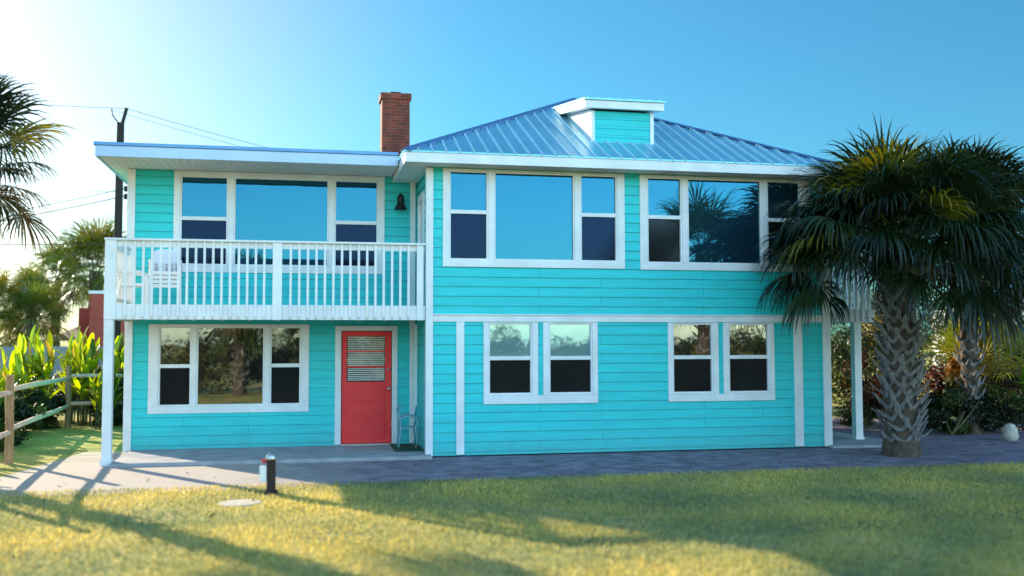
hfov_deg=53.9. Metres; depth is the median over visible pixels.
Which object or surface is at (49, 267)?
palm tree
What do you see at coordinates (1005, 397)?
shrub
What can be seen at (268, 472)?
garden post
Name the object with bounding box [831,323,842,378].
shrub
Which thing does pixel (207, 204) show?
window
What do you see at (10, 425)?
rail fence
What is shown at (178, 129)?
power line
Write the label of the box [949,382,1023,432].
shrub
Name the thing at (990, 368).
palmetto
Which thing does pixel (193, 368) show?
window
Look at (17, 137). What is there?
palm tree
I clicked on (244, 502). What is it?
stepping stone
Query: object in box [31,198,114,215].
power line
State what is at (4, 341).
shrub
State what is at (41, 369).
ginger plant
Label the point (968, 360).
palm tree
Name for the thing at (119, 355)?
ginger plant
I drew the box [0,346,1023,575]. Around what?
ground
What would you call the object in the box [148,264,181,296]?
plastic chair
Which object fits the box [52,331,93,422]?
ginger plant
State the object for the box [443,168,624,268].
window
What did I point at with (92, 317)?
stucco building
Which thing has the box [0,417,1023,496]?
paved path
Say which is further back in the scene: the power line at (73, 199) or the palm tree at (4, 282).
the palm tree at (4, 282)
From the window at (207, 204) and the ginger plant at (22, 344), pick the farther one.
the ginger plant at (22, 344)
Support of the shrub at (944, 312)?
on the ground at (42, 447)
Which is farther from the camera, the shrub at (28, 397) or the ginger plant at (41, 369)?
the ginger plant at (41, 369)
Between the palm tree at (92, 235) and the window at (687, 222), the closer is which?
the window at (687, 222)
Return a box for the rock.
[1002,423,1017,440]
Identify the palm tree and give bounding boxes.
[0,63,80,258]
[0,259,68,339]
[0,263,32,340]
[0,278,73,357]
[22,237,88,374]
[40,213,126,325]
[748,111,1023,457]
[841,132,1023,434]
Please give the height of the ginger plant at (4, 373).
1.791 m
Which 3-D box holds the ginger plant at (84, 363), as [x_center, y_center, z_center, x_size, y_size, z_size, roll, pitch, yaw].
[-12.215,2.457,28.312,1.430,2.812,1.328,1,-3,-24]
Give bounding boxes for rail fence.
[0,365,123,464]
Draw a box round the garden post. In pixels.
[260,452,277,494]
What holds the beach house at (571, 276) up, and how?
on the ground at (42, 447)
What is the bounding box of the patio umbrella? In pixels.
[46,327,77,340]
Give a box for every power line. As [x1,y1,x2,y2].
[0,244,96,244]
[3,190,114,213]
[4,102,124,108]
[15,190,113,191]
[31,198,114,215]
[113,110,241,146]
[129,109,267,147]
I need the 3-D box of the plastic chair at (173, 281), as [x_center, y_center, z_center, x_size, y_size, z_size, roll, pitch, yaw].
[-7.003,-0.178,20.356,0.650,0.933,0.757,1,-3,-19]
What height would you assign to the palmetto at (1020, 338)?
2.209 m
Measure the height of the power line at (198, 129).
2.497 m
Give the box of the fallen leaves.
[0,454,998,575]
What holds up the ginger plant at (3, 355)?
on the ground at (42, 447)
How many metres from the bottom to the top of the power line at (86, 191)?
2.311 m
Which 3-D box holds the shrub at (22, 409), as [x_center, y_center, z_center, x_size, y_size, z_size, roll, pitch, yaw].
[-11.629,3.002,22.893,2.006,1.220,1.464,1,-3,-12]
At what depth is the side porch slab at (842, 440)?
22.52 m
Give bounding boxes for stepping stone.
[218,499,261,506]
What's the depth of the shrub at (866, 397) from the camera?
26.80 m
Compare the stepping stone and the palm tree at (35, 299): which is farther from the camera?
the palm tree at (35, 299)
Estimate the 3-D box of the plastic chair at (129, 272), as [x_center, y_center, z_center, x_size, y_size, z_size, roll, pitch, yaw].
[-7.555,-0.121,19.815,0.757,0.933,0.649,1,-3,-22]
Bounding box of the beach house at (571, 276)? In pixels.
[93,92,873,465]
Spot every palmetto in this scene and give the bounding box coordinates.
[917,334,1023,398]
[918,317,1023,381]
[924,310,1023,371]
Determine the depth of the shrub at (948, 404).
24.78 m
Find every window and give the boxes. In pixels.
[147,324,308,413]
[173,170,384,273]
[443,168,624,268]
[483,322,537,395]
[543,322,597,394]
[639,175,809,271]
[667,322,718,394]
[723,323,774,393]
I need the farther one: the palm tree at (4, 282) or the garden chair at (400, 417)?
the palm tree at (4, 282)
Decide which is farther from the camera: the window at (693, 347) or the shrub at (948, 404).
the shrub at (948, 404)
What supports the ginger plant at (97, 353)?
on the ground at (42, 447)
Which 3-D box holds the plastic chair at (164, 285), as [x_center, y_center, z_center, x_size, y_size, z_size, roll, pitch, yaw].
[-7.005,-0.093,20.363,0.650,0.933,0.757,1,-3,-19]
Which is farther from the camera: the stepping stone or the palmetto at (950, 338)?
the palmetto at (950, 338)
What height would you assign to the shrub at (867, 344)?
2.843 m
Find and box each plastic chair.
[116,269,147,303]
[148,249,181,292]
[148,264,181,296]
[148,268,181,301]
[148,273,181,303]
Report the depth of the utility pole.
32.50 m
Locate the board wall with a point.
(62, 350)
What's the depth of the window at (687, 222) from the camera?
21.76 m
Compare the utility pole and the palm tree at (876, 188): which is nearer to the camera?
the palm tree at (876, 188)
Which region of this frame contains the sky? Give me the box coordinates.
[0,0,1023,345]
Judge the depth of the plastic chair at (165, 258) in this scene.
20.57 m
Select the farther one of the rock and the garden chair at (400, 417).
the rock
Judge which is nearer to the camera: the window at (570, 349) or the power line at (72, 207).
the window at (570, 349)
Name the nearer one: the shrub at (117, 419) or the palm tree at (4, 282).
the shrub at (117, 419)
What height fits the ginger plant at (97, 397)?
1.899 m
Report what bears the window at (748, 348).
in the beach house at (571, 276)
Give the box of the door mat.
[390,443,423,451]
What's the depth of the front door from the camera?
22.18 m
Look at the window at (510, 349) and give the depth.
20.71 m
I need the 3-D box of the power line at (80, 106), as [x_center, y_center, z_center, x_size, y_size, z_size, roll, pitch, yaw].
[-22.716,-6.295,28.125,22.406,0.907,0.016,1,-3,-25]
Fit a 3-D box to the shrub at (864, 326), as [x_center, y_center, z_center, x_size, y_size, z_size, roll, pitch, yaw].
[11.678,1.834,31.708,3.254,4.436,2.734,1,-3,-12]
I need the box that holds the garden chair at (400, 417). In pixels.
[396,404,418,448]
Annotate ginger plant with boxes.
[0,346,8,371]
[0,364,28,397]
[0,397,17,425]
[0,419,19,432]
[4,345,41,396]
[8,333,35,391]
[23,324,65,397]
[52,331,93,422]
[55,326,102,425]
[86,368,123,428]
[89,337,114,395]
[114,333,124,422]
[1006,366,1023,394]
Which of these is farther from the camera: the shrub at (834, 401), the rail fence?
the shrub at (834, 401)
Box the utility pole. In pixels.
[111,107,128,339]
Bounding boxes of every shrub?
[0,323,15,363]
[0,394,47,446]
[0,425,19,451]
[14,389,43,431]
[21,388,65,429]
[23,373,79,415]
[73,366,114,417]
[76,369,123,425]
[831,281,952,403]
[831,283,930,415]
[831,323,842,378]
[831,324,925,424]
[841,344,883,427]
[916,300,1023,397]
[919,388,997,434]
[922,358,961,417]
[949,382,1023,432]
[959,336,1023,421]
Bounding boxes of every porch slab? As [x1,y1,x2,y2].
[109,444,431,467]
[823,431,882,448]
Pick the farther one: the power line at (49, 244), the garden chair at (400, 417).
the power line at (49, 244)
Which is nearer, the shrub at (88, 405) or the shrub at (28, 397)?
the shrub at (28, 397)
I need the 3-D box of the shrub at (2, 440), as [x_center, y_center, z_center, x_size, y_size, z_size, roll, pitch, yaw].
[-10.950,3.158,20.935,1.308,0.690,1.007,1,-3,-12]
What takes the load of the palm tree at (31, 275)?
on the ground at (42, 447)
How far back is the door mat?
21.25 m
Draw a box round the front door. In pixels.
[334,326,397,445]
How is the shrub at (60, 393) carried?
on the ground at (42, 447)
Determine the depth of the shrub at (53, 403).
27.13 m
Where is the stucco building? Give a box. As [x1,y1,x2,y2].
[78,291,124,368]
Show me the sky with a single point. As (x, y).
(792, 75)
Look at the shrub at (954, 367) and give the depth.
25.82 m
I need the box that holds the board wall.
[0,346,102,401]

